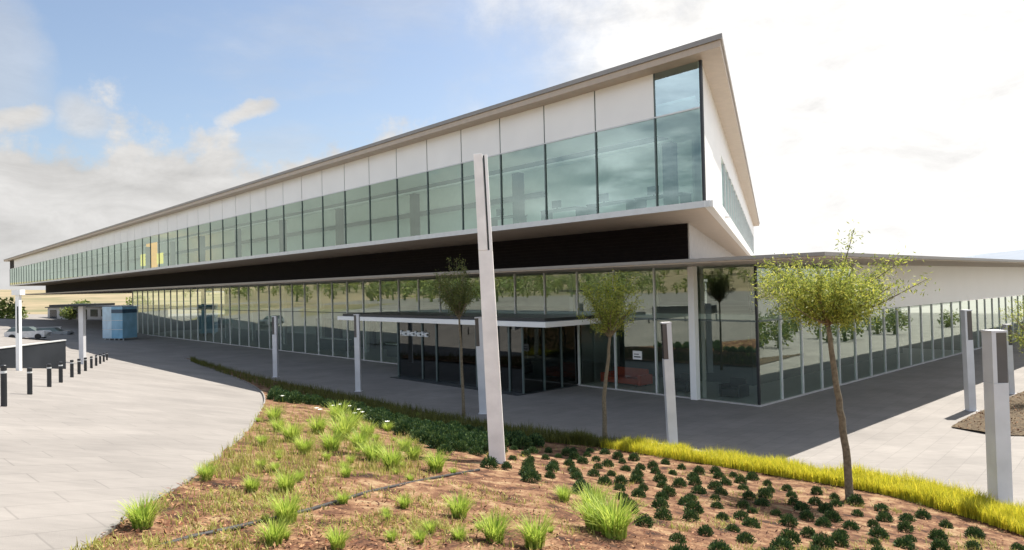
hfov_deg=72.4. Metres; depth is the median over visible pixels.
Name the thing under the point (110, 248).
window
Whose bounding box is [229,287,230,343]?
window
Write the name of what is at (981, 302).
window
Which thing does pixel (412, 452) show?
grass tuft
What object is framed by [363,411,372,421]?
round shrub
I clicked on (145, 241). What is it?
window
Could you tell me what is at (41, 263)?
window
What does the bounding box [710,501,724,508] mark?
round shrub
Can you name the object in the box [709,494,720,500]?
round shrub
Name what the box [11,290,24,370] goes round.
light column
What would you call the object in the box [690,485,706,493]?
round shrub
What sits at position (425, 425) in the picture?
round shrub
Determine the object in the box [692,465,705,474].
round shrub
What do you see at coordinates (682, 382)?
armchair
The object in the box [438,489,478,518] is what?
grass tuft
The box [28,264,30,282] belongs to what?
window
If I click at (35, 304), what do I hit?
ground
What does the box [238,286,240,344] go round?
window
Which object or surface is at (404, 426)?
round shrub
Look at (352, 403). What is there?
round shrub
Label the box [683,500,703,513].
round shrub
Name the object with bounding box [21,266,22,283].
window
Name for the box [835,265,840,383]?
window mullion
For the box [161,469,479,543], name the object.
irrigation hose
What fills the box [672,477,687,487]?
round shrub
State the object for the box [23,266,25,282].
window
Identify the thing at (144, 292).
window
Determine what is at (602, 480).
round shrub
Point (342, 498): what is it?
grass tuft
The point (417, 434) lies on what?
round shrub
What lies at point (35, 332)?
parked car
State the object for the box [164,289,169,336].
window
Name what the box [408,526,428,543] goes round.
grass tuft
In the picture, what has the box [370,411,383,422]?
round shrub
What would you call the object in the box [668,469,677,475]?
round shrub
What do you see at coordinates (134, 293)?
window
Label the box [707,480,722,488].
round shrub
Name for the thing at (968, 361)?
lamp post
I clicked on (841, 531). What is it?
round shrub
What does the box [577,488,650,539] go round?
grass tuft
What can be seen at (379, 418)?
round shrub
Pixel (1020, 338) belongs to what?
young tree
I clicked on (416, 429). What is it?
round shrub
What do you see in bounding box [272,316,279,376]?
lamp post
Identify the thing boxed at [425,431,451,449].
round shrub
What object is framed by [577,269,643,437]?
young tree
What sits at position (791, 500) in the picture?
round shrub
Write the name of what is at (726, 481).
round shrub
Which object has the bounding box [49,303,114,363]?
flat canopy
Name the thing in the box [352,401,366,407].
round shrub
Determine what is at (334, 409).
grass tuft
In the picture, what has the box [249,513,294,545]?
grass tuft
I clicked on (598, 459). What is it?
round shrub
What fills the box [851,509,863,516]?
round shrub
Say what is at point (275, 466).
grass tuft
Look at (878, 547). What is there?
round shrub
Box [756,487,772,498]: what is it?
round shrub
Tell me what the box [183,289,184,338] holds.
window
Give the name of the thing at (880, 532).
round shrub
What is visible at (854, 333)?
window
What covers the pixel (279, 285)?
window
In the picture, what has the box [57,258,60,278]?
window
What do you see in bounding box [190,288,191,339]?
window
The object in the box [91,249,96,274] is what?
window
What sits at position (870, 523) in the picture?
round shrub
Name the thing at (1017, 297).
window
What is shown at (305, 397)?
round shrub
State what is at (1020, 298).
window
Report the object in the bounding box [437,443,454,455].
round shrub
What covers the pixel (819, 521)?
round shrub
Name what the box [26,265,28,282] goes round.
window
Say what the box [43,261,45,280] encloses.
window
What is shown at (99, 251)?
window
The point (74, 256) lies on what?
window
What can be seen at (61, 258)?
window
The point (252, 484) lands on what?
grass tuft
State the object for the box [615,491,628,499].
round shrub
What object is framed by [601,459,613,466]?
round shrub
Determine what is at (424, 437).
round shrub
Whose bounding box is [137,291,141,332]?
window
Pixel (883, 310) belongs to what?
window
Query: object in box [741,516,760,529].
round shrub
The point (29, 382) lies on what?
bollard
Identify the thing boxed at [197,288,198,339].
window
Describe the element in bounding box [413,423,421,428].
round shrub
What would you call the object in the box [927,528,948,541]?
round shrub
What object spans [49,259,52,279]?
window
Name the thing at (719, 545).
round shrub
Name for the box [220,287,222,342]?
window
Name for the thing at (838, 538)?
round shrub
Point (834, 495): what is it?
round shrub
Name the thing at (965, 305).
window
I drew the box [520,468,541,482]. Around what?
round shrub
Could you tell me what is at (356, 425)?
grass tuft
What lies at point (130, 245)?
window
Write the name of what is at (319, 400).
round shrub
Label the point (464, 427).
round shrub
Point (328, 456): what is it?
grass tuft
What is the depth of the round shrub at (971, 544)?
12.02 m
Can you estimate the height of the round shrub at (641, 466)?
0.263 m
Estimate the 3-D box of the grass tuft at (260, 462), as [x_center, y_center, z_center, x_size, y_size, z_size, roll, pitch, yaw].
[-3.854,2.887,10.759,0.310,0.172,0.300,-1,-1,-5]
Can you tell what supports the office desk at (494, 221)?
on the office building at (373, 235)
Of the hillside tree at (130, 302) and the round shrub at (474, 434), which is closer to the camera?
the round shrub at (474, 434)
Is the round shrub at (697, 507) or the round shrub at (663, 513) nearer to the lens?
the round shrub at (663, 513)
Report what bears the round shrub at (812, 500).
on the garden soil
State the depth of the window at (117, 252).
86.59 m
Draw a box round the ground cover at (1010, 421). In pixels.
[956,392,1023,432]
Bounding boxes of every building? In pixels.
[3,33,1023,406]
[45,305,131,318]
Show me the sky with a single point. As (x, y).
(902, 120)
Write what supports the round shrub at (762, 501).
on the garden soil
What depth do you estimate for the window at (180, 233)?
69.10 m
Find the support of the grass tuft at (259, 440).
on the garden soil
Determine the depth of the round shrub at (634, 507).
11.02 m
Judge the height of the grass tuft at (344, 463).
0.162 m
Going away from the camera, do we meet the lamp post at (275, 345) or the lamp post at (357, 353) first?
the lamp post at (357, 353)
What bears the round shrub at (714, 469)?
on the garden soil
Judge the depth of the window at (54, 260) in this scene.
115.59 m
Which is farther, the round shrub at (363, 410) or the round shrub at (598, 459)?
the round shrub at (363, 410)
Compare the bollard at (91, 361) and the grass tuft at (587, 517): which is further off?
the bollard at (91, 361)
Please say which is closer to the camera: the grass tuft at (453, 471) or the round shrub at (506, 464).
the grass tuft at (453, 471)
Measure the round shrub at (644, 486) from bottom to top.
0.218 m
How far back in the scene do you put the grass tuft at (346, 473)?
10.81 m
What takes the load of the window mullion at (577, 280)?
in the office building at (373, 235)
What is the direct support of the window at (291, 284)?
in the office building at (373, 235)
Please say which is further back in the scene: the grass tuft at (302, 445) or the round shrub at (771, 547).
the grass tuft at (302, 445)
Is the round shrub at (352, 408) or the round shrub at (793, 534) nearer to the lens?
the round shrub at (793, 534)
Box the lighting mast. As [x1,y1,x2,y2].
[473,154,505,463]
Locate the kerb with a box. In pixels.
[76,358,264,549]
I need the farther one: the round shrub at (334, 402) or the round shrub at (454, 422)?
the round shrub at (334, 402)
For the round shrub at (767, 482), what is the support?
on the garden soil
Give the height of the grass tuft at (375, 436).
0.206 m
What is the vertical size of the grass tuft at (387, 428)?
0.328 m
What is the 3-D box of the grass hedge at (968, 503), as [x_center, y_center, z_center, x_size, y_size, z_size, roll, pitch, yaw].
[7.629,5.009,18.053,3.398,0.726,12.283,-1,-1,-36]
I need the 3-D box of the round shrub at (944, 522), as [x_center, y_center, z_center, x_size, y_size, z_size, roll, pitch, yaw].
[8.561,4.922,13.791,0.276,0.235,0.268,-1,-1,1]
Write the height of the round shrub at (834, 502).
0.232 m
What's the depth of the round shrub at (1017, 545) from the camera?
12.20 m
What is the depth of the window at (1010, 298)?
58.72 m
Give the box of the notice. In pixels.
[633,351,641,359]
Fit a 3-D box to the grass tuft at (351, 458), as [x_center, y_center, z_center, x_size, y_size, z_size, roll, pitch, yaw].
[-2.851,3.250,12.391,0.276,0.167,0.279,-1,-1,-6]
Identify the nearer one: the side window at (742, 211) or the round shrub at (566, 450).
the round shrub at (566, 450)
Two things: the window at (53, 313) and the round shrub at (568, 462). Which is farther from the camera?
the window at (53, 313)
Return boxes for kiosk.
[102,306,136,339]
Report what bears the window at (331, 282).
in the office building at (373, 235)
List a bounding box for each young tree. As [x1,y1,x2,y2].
[430,257,479,416]
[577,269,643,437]
[750,220,939,499]
[994,295,1023,352]
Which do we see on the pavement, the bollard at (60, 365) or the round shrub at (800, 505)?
the bollard at (60, 365)
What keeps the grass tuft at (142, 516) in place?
on the garden soil
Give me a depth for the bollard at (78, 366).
28.44 m
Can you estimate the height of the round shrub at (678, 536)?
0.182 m
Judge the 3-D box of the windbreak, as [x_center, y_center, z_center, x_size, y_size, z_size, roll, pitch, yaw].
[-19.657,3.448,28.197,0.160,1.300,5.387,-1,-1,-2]
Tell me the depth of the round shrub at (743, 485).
16.28 m
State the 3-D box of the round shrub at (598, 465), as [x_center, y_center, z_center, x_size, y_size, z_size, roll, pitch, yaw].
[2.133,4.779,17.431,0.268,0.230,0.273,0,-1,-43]
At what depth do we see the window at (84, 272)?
99.83 m
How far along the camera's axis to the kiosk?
85.14 m
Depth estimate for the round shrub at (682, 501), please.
12.95 m
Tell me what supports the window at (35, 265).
in the office building at (373, 235)
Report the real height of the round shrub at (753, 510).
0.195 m
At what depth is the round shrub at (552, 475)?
14.32 m
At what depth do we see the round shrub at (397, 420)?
21.03 m
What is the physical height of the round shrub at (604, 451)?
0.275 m
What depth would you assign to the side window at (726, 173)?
41.02 m
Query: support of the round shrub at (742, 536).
on the garden soil
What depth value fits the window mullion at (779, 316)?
31.27 m
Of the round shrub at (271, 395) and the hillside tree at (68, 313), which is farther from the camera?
the hillside tree at (68, 313)
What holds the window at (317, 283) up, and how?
in the office building at (373, 235)
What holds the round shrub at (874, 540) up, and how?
on the garden soil
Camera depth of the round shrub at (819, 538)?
10.21 m
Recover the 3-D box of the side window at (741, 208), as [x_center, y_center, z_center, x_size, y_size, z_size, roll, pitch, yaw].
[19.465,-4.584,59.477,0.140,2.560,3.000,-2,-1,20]
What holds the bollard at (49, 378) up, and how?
on the pavement
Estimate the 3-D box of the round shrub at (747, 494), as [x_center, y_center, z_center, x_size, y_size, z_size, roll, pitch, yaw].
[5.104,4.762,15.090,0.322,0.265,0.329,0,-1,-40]
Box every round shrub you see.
[266,389,281,399]
[273,394,288,401]
[287,392,304,403]
[299,394,309,402]
[305,396,317,404]
[314,396,324,404]
[321,398,333,406]
[326,399,339,407]
[345,399,356,406]
[345,406,355,413]
[351,406,369,418]
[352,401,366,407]
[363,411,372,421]
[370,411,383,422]
[373,414,389,424]
[378,416,396,428]
[381,411,394,417]
[391,418,411,430]
[393,419,414,436]
[394,412,401,417]
[408,427,424,438]
[412,429,427,440]
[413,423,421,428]
[415,420,428,427]
[418,424,436,429]
[419,430,434,444]
[420,425,437,431]
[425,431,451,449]
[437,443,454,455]
[441,426,452,433]
[445,424,461,429]
[449,420,460,424]
[451,439,468,452]
[452,431,468,441]
[456,424,468,430]
[460,436,480,450]
[463,424,474,430]
[465,431,482,440]
[468,446,483,455]
[469,438,484,448]
[472,426,485,432]
[478,431,487,436]
[479,436,487,442]
[480,456,498,468]
[481,438,488,453]
[501,461,511,469]
[504,433,514,445]
[504,436,509,445]
[508,429,525,438]
[508,455,516,460]
[509,445,517,449]
[510,434,533,449]
[518,465,532,475]
[520,449,530,455]
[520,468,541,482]
[521,457,533,465]
[523,462,535,469]
[527,433,543,446]
[527,446,538,453]
[541,454,549,459]
[544,447,552,452]
[544,470,555,478]
[545,461,559,471]
[554,453,561,457]
[561,446,571,455]
[563,458,574,465]
[569,451,579,458]
[569,467,581,473]
[569,472,584,479]
[570,479,591,494]
[576,455,588,463]
[583,451,591,456]
[586,468,599,476]
[591,455,600,461]
[593,462,602,468]
[596,474,612,485]
[599,448,610,454]
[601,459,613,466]
[607,470,615,476]
[611,451,623,459]
[613,474,627,485]
[613,483,625,490]
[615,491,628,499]
[618,458,625,463]
[619,465,631,471]
[621,496,638,513]
[628,453,639,461]
[628,474,644,483]
[631,468,644,476]
[631,487,646,497]
[633,512,654,527]
[635,462,645,469]
[638,483,648,490]
[647,460,657,469]
[650,466,660,473]
[651,497,669,508]
[653,472,667,481]
[653,506,672,520]
[654,491,669,499]
[656,480,668,487]
[660,458,670,464]
[662,484,676,495]
[667,542,692,549]
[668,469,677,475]
[669,531,686,543]
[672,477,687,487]
[677,463,686,469]
[677,496,692,505]
[681,509,699,521]
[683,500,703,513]
[684,493,697,500]
[686,471,700,479]
[688,475,701,485]
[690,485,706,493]
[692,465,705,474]
[697,524,713,536]
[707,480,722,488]
[707,539,731,549]
[709,465,720,473]
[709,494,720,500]
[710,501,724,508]
[712,471,725,478]
[713,487,727,495]
[714,512,729,520]
[720,477,731,485]
[725,523,740,532]
[728,471,737,477]
[733,509,748,520]
[734,473,746,483]
[735,531,756,543]
[736,499,750,508]
[737,483,749,490]
[741,490,755,499]
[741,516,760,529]
[745,471,759,480]
[746,507,758,513]
[754,497,770,506]
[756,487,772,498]
[761,545,778,549]
[762,479,772,485]
[766,485,774,492]
[769,536,794,549]
[770,508,782,516]
[777,527,802,543]
[778,513,798,527]
[781,484,792,490]
[785,490,798,498]
[787,497,798,504]
[792,501,810,510]
[798,509,814,521]
[799,525,815,538]
[807,496,822,505]
[808,544,823,549]
[809,531,834,549]
[810,485,823,494]
[814,516,832,527]
[817,502,833,512]
[822,509,842,522]
[828,531,849,547]
[829,492,839,499]
[829,498,843,506]
[833,529,850,538]
[841,520,859,530]
[846,492,864,505]
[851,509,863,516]
[866,526,889,539]
[867,518,879,527]
[867,536,882,545]
[871,544,885,549]
[873,503,889,510]
[875,511,894,522]
[893,536,918,549]
[897,513,916,521]
[897,519,914,532]
[903,534,916,541]
[913,508,931,519]
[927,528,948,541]
[929,537,951,549]
[938,518,953,528]
[963,525,986,539]
[964,540,982,549]
[1010,542,1023,549]
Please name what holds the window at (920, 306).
in the office building at (373, 235)
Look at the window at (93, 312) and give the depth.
166.70 m
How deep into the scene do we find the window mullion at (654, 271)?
33.75 m
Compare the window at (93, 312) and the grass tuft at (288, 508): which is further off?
the window at (93, 312)
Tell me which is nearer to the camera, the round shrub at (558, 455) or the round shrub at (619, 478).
the round shrub at (619, 478)
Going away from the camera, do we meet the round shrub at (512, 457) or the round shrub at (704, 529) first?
the round shrub at (704, 529)
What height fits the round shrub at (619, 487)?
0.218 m
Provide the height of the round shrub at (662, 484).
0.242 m
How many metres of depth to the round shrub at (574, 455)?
18.85 m
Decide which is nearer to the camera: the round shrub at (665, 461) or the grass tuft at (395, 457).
the grass tuft at (395, 457)
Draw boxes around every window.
[10,269,11,284]
[12,268,13,284]
[14,268,15,284]
[16,267,18,283]
[19,267,20,283]
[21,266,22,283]
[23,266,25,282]
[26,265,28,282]
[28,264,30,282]
[31,264,33,281]
[34,263,36,281]
[37,262,39,281]
[40,262,42,280]
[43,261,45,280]
[46,260,49,280]
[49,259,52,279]
[50,310,56,317]
[53,258,56,279]
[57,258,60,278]
[60,257,63,278]
[64,256,67,277]
[68,255,72,277]
[72,254,76,276]
[77,253,81,276]
[81,252,86,275]
[86,250,91,275]
[90,309,97,316]
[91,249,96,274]
[97,248,101,273]
[102,246,107,273]
[108,245,113,272]
[114,244,120,271]
[120,242,127,271]
[127,240,134,270]
[132,291,136,305]
[134,239,141,269]
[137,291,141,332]
[142,237,149,268]
[142,290,147,333]
[147,290,152,334]
[150,235,158,267]
[152,290,158,335]
[158,233,167,266]
[158,290,163,335]
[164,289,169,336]
[167,230,176,265]
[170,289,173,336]
[176,289,177,337]
[177,229,184,264]
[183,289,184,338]
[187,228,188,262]
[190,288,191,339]
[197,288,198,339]
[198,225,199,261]
[204,288,206,340]
[210,222,210,260]
[212,287,213,341]
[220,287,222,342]
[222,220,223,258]
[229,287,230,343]
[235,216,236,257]
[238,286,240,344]
[248,286,249,345]
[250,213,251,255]
[258,285,259,346]
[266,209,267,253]
[268,285,270,348]
[279,285,281,349]
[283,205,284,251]
[291,284,293,350]
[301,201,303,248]
[304,283,306,352]
[317,283,319,353]
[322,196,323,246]
[331,282,333,355]
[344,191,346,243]
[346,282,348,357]
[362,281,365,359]
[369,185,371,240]
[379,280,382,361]
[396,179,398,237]
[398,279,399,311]
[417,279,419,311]
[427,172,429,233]
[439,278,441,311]
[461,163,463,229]
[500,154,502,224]
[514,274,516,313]
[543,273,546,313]
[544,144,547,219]
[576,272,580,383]
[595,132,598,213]
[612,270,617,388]
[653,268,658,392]
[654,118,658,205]
[721,160,725,209]
[725,170,728,214]
[728,177,731,218]
[731,184,734,223]
[734,191,736,226]
[736,196,737,228]
[738,200,739,231]
[739,204,741,234]
[741,208,742,236]
[742,211,743,237]
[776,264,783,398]
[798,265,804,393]
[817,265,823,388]
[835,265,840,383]
[853,316,857,379]
[868,314,872,375]
[882,309,886,371]
[895,308,899,368]
[908,306,911,364]
[919,305,923,361]
[928,304,933,359]
[932,303,943,358]
[943,302,953,355]
[952,301,961,353]
[961,301,969,309]
[969,300,979,348]
[978,299,986,346]
[986,298,993,329]
[993,298,1000,329]
[999,297,1006,329]
[1006,296,1013,338]
[1013,296,1019,337]
[1019,295,1023,335]
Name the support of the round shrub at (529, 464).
on the garden soil
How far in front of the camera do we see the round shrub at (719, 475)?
17.61 m
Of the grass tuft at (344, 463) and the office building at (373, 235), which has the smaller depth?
the grass tuft at (344, 463)
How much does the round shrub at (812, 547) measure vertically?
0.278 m
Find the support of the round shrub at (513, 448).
on the garden soil
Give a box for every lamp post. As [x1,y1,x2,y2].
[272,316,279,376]
[353,314,362,391]
[474,317,486,413]
[660,322,677,444]
[960,310,978,410]
[981,329,1012,503]
[1002,324,1015,393]
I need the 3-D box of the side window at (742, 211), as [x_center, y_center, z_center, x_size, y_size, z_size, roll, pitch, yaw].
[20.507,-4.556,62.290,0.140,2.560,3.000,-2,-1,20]
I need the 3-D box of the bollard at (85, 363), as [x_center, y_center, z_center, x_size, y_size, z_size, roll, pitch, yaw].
[-19.062,3.988,31.279,0.119,0.603,0.122,-1,-1,0]
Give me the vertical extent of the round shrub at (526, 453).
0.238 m
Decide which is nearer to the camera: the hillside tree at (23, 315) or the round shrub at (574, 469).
the round shrub at (574, 469)
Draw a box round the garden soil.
[89,358,1023,549]
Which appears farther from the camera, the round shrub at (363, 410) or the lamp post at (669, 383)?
the round shrub at (363, 410)
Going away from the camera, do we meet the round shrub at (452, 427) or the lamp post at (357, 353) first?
the round shrub at (452, 427)
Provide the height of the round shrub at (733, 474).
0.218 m
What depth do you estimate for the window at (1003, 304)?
57.14 m
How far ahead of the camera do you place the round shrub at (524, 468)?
13.96 m
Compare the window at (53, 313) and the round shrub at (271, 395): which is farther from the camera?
the window at (53, 313)
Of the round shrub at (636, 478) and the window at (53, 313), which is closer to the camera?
the round shrub at (636, 478)
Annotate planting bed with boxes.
[951,391,1023,434]
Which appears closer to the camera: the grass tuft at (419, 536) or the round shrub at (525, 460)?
the grass tuft at (419, 536)
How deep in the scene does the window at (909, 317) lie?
42.36 m
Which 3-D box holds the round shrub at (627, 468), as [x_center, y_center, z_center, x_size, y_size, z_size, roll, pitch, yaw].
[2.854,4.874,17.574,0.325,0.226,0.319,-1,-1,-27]
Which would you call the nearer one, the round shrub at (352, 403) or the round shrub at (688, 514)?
the round shrub at (688, 514)
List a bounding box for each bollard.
[0,365,6,406]
[27,368,32,394]
[47,364,51,386]
[58,362,62,382]
[70,360,73,376]
[77,359,80,373]
[84,357,86,370]
[90,356,92,367]
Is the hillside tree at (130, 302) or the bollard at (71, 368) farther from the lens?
the hillside tree at (130, 302)
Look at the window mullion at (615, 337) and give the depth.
35.57 m
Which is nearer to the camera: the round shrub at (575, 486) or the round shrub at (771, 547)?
the round shrub at (771, 547)
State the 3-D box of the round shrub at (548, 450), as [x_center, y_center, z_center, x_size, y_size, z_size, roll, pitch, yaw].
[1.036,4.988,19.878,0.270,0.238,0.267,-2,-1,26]
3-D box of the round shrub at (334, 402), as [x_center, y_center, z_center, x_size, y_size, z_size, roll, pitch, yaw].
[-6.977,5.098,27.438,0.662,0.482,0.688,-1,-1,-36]
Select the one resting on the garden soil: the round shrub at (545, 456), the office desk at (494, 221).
the round shrub at (545, 456)
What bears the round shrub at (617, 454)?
on the garden soil
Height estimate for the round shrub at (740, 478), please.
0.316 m
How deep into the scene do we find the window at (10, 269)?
151.26 m
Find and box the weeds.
[63,400,1014,549]
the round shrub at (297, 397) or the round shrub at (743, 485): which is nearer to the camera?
the round shrub at (743, 485)
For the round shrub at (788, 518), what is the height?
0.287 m
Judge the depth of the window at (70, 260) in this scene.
106.74 m
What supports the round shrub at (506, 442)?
on the garden soil
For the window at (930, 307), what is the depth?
44.98 m
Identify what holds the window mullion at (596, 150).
in the office building at (373, 235)
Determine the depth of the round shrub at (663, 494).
13.38 m
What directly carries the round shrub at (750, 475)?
on the garden soil
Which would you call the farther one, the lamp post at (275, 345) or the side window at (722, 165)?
the lamp post at (275, 345)
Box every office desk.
[491,208,526,225]
[541,200,586,219]
[586,193,634,214]
[634,185,691,208]
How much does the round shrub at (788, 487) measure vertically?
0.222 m
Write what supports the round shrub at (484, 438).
on the garden soil
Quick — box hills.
[964,249,1023,259]
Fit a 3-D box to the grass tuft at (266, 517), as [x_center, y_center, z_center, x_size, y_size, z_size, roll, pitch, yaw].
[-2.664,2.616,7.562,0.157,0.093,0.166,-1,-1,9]
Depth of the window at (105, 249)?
91.32 m
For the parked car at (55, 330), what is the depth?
89.03 m
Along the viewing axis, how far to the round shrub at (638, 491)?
13.27 m
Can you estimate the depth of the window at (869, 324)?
38.19 m
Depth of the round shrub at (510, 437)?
20.66 m
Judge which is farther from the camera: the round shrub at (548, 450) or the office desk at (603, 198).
the office desk at (603, 198)
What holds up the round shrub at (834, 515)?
on the garden soil
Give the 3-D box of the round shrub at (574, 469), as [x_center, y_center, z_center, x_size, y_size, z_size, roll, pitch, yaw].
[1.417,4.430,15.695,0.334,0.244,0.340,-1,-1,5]
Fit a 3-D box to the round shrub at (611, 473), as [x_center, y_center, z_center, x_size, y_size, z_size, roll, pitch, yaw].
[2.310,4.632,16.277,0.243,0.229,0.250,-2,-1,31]
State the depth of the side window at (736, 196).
52.27 m
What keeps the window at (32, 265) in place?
in the office building at (373, 235)
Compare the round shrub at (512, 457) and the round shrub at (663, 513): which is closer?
the round shrub at (663, 513)
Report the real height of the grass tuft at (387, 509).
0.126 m
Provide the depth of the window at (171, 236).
70.93 m
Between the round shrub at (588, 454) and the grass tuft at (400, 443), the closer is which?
the grass tuft at (400, 443)
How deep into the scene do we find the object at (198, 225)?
65.25 m
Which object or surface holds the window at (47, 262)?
in the office building at (373, 235)
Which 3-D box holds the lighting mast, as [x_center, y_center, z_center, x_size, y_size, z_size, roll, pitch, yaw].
[-0.528,0.800,15.883,0.440,7.094,0.360,-3,-1,0]
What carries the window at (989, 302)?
in the office building at (373, 235)
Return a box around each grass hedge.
[190,356,632,447]
[600,434,1023,535]
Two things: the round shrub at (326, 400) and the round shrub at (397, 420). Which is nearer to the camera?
the round shrub at (397, 420)
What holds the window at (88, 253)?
in the office building at (373, 235)
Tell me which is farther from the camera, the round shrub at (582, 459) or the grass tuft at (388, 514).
the round shrub at (582, 459)
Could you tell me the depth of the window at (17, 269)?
144.69 m
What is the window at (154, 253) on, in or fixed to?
in the office building at (373, 235)
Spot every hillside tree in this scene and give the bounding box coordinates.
[0,297,25,318]
[6,304,29,318]
[59,307,77,319]
[71,299,89,303]
[126,297,131,304]
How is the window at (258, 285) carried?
in the office building at (373, 235)
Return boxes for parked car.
[4,326,51,338]
[38,327,73,334]
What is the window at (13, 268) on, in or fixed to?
in the office building at (373, 235)
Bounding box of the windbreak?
[0,340,65,368]
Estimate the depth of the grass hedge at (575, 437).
26.54 m
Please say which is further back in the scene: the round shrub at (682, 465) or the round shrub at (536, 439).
the round shrub at (536, 439)
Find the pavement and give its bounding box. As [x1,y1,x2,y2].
[0,295,1023,549]
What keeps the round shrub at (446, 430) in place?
on the garden soil
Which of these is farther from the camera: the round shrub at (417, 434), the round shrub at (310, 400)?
the round shrub at (310, 400)
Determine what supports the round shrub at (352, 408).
on the garden soil
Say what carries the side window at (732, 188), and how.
in the office building at (373, 235)
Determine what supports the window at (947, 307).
in the office building at (373, 235)
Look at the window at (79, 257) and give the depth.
102.17 m
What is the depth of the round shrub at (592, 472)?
16.00 m
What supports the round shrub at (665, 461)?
on the garden soil
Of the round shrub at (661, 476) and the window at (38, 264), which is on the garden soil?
the round shrub at (661, 476)
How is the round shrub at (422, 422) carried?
on the garden soil
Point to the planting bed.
(1018, 401)
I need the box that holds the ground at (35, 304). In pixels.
[0,290,224,313]
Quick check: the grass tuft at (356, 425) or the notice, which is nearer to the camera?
the grass tuft at (356, 425)
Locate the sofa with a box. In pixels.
[600,366,652,386]
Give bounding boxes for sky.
[0,0,1023,291]
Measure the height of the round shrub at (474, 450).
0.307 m
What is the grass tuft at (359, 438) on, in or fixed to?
on the garden soil
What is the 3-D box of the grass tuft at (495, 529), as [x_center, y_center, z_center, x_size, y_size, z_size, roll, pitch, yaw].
[-0.214,2.782,7.760,0.608,0.354,0.588,-1,-1,-23]
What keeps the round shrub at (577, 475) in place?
on the garden soil
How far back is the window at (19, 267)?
142.29 m
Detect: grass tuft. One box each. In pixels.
[112,490,175,529]
[189,460,220,479]
[241,473,266,491]
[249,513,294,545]
[251,457,267,468]
[253,433,269,445]
[259,404,287,420]
[260,512,268,521]
[261,488,312,522]
[265,466,303,491]
[267,416,289,431]
[269,462,280,471]
[276,418,308,441]
[283,526,293,539]
[285,432,320,453]
[290,468,307,481]
[303,412,331,433]
[315,428,345,451]
[319,523,356,549]
[322,399,351,421]
[322,452,331,460]
[324,413,360,439]
[331,407,365,431]
[333,489,353,503]
[338,463,354,476]
[340,426,376,448]
[340,460,350,467]
[345,455,355,463]
[356,435,392,461]
[358,418,383,437]
[372,432,380,440]
[372,442,412,470]
[379,506,392,514]
[382,421,393,431]
[382,511,390,519]
[382,527,400,541]
[393,435,414,451]
[394,492,411,508]
[401,442,425,459]
[405,473,414,480]
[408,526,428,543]
[416,516,441,533]
[417,449,449,472]
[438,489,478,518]
[449,467,456,472]
[449,524,471,539]
[468,507,520,543]
[507,508,564,549]
[552,483,574,501]
[562,486,624,531]
[571,478,616,509]
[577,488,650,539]
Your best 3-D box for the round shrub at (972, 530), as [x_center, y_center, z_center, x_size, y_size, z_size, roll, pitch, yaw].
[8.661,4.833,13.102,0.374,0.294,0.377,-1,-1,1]
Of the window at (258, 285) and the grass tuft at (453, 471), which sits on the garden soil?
the grass tuft at (453, 471)
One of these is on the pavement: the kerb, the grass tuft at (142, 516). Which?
the kerb
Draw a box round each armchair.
[674,373,689,391]
[719,377,748,397]
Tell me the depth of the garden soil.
11.19 m
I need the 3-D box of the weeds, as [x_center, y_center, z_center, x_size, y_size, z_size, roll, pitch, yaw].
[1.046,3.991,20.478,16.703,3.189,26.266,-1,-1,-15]
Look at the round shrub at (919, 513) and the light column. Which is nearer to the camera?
the round shrub at (919, 513)
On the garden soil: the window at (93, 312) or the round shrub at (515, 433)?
the round shrub at (515, 433)
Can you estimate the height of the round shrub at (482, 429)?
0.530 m
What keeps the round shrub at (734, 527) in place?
on the garden soil
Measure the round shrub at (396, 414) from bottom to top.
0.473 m
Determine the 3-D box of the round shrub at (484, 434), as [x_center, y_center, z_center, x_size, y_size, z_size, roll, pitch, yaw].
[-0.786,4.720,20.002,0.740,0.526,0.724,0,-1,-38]
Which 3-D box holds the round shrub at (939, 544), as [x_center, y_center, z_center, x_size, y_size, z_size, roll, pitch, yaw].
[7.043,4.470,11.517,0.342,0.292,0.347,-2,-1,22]
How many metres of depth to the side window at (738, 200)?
55.09 m
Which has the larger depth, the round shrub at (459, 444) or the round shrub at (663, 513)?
the round shrub at (459, 444)
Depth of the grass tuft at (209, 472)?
9.46 m
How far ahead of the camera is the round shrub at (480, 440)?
18.34 m
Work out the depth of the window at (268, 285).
66.29 m
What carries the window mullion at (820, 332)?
in the office building at (373, 235)
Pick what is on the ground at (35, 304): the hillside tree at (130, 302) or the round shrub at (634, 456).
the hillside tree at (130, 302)
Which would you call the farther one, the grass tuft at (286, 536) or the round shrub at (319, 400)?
the round shrub at (319, 400)
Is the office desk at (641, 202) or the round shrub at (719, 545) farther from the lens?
the office desk at (641, 202)
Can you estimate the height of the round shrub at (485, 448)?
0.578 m
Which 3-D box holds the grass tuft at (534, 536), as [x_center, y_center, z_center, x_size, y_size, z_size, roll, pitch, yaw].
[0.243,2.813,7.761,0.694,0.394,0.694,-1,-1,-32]
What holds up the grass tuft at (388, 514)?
on the garden soil

